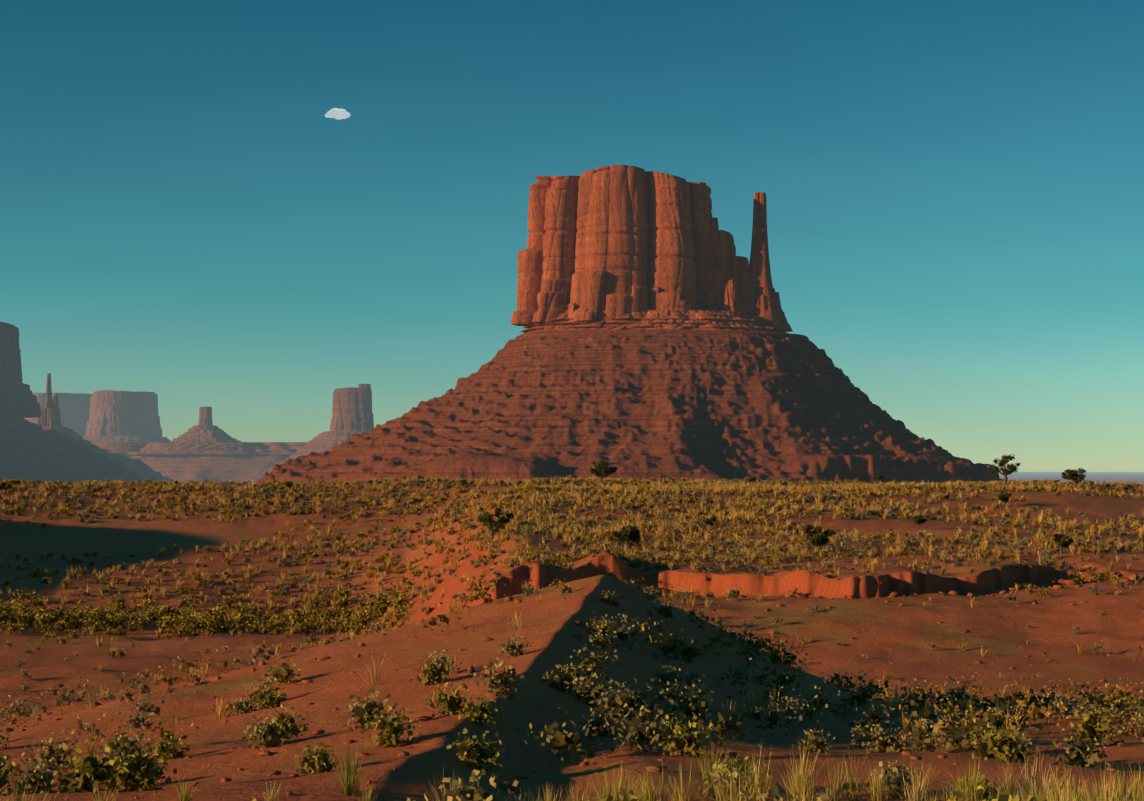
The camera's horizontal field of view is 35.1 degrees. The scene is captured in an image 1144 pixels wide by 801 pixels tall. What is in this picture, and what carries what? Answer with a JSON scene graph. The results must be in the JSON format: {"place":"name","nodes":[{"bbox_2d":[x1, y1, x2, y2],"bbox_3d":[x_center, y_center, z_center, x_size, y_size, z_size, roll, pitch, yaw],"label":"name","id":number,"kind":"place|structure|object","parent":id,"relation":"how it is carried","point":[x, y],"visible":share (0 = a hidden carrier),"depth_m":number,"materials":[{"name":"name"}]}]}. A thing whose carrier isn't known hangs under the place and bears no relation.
{"place":"outdoors","nodes":[
{"label":"outdoors","id":0,"kind":"place"},
{"bbox_2d":[24,392,91,436],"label":"mesa","id":1,"kind":"structure","parent":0,"point":[74,408],"depth_m":9008.71,"materials":[{"name":"brown stone"}]},
{"bbox_2d":[325,108,349,118],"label":"cloud","id":2,"kind":"structure","parent":0,"point":[338,113],"depth_m":29291.87,"materials":[{"name":"white"}]},
{"bbox_2d":[0,472,1143,800],"bbox_3d":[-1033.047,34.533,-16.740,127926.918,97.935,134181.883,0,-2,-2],"label":"desert ground","id":3,"kind":"structure","parent":0,"point":[998,624],"depth_m":88.56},
{"bbox_2d":[0,482,10,493],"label":"juniper tree","id":4,"kind":"object","parent":3,"relation":"on","point":[3,486],"visible":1,"depth_m":270.14,"materials":[{"name":"green plant"}]},
{"bbox_2d":[0,414,157,483],"bbox_3d":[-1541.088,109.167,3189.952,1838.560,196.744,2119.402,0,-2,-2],"label":"talus slope","id":5,"kind":"structure","parent":3,"relation":"on","point":[32,451],"depth_m":3310.67,"materials":[{"name":"brown stone"}]},
{"bbox_2d":[0,322,40,417],"bbox_3d":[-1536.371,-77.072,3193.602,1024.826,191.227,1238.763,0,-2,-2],"label":"butte","id":6,"kind":"object","parent":5,"relation":"on","point":[17,397],"visible":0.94,"depth_m":3463.91,"materials":[{"name":"brown stone"}]},
{"bbox_2d":[42,426,173,481],"bbox_3d":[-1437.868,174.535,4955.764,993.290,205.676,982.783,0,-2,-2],"label":"talus slope","id":7,"kind":"structure","parent":3,"relation":"on","point":[139,467],"depth_m":4947.59,"materials":[{"name":"brown stone"}]},
{"bbox_2d":[36,408,60,426],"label":"rock spire base","id":8,"kind":"object","parent":7,"relation":"on","point":[49,417],"visible":0.81,"depth_m":4937.79,"materials":[{"name":"brown stone"}]},
{"bbox_2d":[44,373,61,426],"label":"rock spire","id":9,"kind":"structure","parent":8,"relation":"on","point":[50,402],"depth_m":4959.46,"materials":[{"name":"brown stone"}]},
{"bbox_2d":[120,453,291,483],"bbox_3d":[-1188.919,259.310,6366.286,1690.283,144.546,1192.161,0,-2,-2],"label":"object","id":10,"kind":"structure","parent":3,"relation":"on","point":[217,468],"depth_m":5998.28,"materials":[{"name":"brown stone"}]},
{"bbox_2d":[92,442,307,453],"bbox_3d":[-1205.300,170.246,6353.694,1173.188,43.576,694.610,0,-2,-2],"label":"rock terrace","id":11,"kind":"structure","parent":10,"relation":"on","point":[202,447],"depth_m":6081.31,"materials":[{"name":"brown stone"}]},
{"bbox_2d":[83,435,170,442],"bbox_3d":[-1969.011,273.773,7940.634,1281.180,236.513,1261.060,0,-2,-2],"label":"talus slope","id":12,"kind":"structure","parent":11,"relation":"on","point":[111,438],"depth_m":7790.76,"materials":[{"name":"brown stone"}]},
{"bbox_2d":[85,390,161,436],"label":"butte","id":13,"kind":"object","parent":12,"relation":"on","point":[118,413],"visible":0.98,"depth_m":7846.59,"materials":[{"name":"brown stone"}]},
{"bbox_2d":[171,425,240,441],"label":"talus slope","id":14,"kind":"structure","parent":11,"relation":"on","point":[202,433],"depth_m":6401.37,"materials":[{"name":"brown stone"}]},
{"bbox_2d":[198,406,212,425],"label":"butte","id":15,"kind":"object","parent":14,"relation":"on","point":[205,415],"visible":0.98,"depth_m":6449.84,"materials":[{"name":"brown stone"}]},
{"bbox_2d":[0,586,411,638],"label":"shrubs","id":16,"kind":"object","parent":3,"relation":"on","point":[212,622],"visible":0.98,"depth_m":162.58,"materials":[{"name":"green plant"}]},
{"bbox_2d":[285,481,292,486],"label":"juniper tree","id":17,"kind":"object","parent":3,"relation":"on","point":[289,484],"visible":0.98,"depth_m":280.82,"materials":[{"name":"green plant"}]},
{"bbox_2d":[240,431,368,483],"bbox_3d":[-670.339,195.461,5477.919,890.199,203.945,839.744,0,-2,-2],"label":"talus slope","id":18,"kind":"structure","parent":3,"relation":"on","point":[325,441],"depth_m":5409.01,"materials":[{"name":"brown stone"}]},
{"bbox_2d":[330,387,373,431],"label":"butte","id":19,"kind":"object","parent":18,"relation":"on","point":[351,409],"visible":0.98,"depth_m":5449.59,"materials":[{"name":"brown stone"}]},
{"bbox_2d":[358,384,371,429],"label":"tower butte pillars","id":20,"kind":"structure","parent":18,"relation":"on","point":[368,386],"depth_m":5471.43,"materials":[{"name":"brown stone"}]},
{"bbox_2d":[459,479,466,487],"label":"juniper tree","id":21,"kind":"object","parent":3,"relation":"on","point":[463,482],"visible":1,"depth_m":275.56,"materials":[{"name":"green plant"}]},
{"bbox_2d":[477,506,514,539],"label":"juniper tree","id":22,"kind":"object","parent":3,"relation":"on","point":[490,522],"visible":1,"depth_m":155.25,"materials":[{"name":"green plant"}]},
{"bbox_2d":[0,474,1143,747],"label":"scrub shrubs","id":23,"kind":"object","parent":3,"relation":"on","point":[872,688],"visible":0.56,"depth_m":156.41,"materials":[{"name":"green plant"}]},
{"bbox_2d":[0,617,1143,800],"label":"shrubs","id":24,"kind":"object","parent":3,"relation":"on","point":[134,771],"visible":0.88,"depth_m":18.57,"materials":[{"name":"green plant"}]},
{"bbox_2d":[0,475,1143,760],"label":"dry grass tufts","id":25,"kind":"object","parent":3,"relation":"on","point":[624,499],"visible":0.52,"depth_m":187.34,"materials":[{"name":"yellow plant"}]},
{"bbox_2d":[1,739,1143,800],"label":"grass","id":26,"kind":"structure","parent":3,"relation":"on","point":[971,792],"depth_m":12.73,"materials":[{"name":"green plant"}]},
{"bbox_2d":[1,564,1143,800],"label":"loose stones","id":27,"kind":"object","parent":3,"relation":"on","point":[503,784],"visible":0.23,"depth_m":31.37,"materials":[{"name":"brown stone"}]},
{"bbox_2d":[587,459,617,484],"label":"juniper tree","id":28,"kind":"object","parent":3,"relation":"on","point":[600,468],"visible":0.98,"depth_m":279.70,"materials":[{"name":"green plant"}]},
{"bbox_2d":[612,525,640,551],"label":"juniper tree","id":29,"kind":"object","parent":3,"relation":"on","point":[629,536],"visible":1,"depth_m":133.51,"materials":[{"name":"green plant"}]},
{"bbox_2d":[256,329,1003,484],"bbox_3d":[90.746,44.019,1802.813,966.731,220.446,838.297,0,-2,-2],"label":"talus slope","id":30,"kind":"structure","parent":3,"relation":"on","point":[657,404],"depth_m":1654.11,"materials":[{"name":"brown stone"}]},
{"bbox_2d":[511,165,792,344],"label":"butte","id":31,"kind":"object","parent":30,"relation":"on","point":[619,247],"visible":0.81,"depth_m":1767.72,"materials":[{"name":"orange stone"}]},
{"bbox_2d":[703,517,715,528],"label":"juniper tree","id":32,"kind":"object","parent":3,"relation":"on","point":[710,521],"visible":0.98,"depth_m":167.52,"materials":[{"name":"green plant"}]},
{"bbox_2d":[746,476,756,482],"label":"juniper tree","id":33,"kind":"object","parent":3,"relation":"on","point":[752,478],"visible":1,"depth_m":301.19,"materials":[{"name":"green plant"}]},
{"bbox_2d":[802,522,835,552],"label":"juniper tree","id":34,"kind":"object","parent":3,"relation":"on","point":[814,537],"visible":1,"depth_m":128.53,"materials":[{"name":"green plant"}]},
{"bbox_2d":[524,588,1143,765],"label":"shrubs","id":35,"kind":"object","parent":3,"relation":"on","point":[693,711],"visible":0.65,"depth_m":26.54,"materials":[{"name":"green plant"}]},
{"bbox_2d":[875,474,884,483],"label":"juniper tree","id":36,"kind":"object","parent":3,"relation":"on","point":[879,478],"visible":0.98,"depth_m":316.08,"materials":[{"name":"green plant"}]},
{"bbox_2d":[653,573,1142,599],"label":"ledge debris rocks","id":37,"kind":"object","parent":3,"relation":"on","point":[1060,582],"visible":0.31,"depth_m":107.85,"materials":[{"name":"stone"}]},
{"bbox_2d":[912,515,926,528],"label":"juniper tree","id":38,"kind":"object","parent":3,"relation":"on","point":[918,520],"visible":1,"depth_m":164.99,"materials":[{"name":"green plant"}]},
{"bbox_2d":[998,491,1010,506],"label":"juniper tree","id":39,"kind":"object","parent":3,"relation":"on","point":[1004,498],"visible":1,"depth_m":206.71,"materials":[{"name":"green plant"}]},
{"bbox_2d":[991,454,1020,483],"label":"juniper tree","id":40,"kind":"object","parent":3,"relation":"on","point":[1004,461],"visible":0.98,"depth_m":294.52,"materials":[{"name":"green plant"}]},
{"bbox_2d":[1052,533,1072,553],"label":"juniper tree","id":41,"kind":"object","parent":3,"relation":"on","point":[1061,541],"visible":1,"depth_m":128.97,"materials":[{"name":"green plant"}]},
{"bbox_2d":[1061,467,1085,488],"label":"juniper tree","id":42,"kind":"object","parent":3,"relation":"on","point":[1074,476],"visible":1,"depth_m":263.24,"materials":[{"name":"green plant"}]},
{"bbox_2d":[0,0,1143,471],"label":"sky","id":43,"kind":"structure","parent":0,"point":[954,189],"materials":[{"name":"blue"}]}
]}

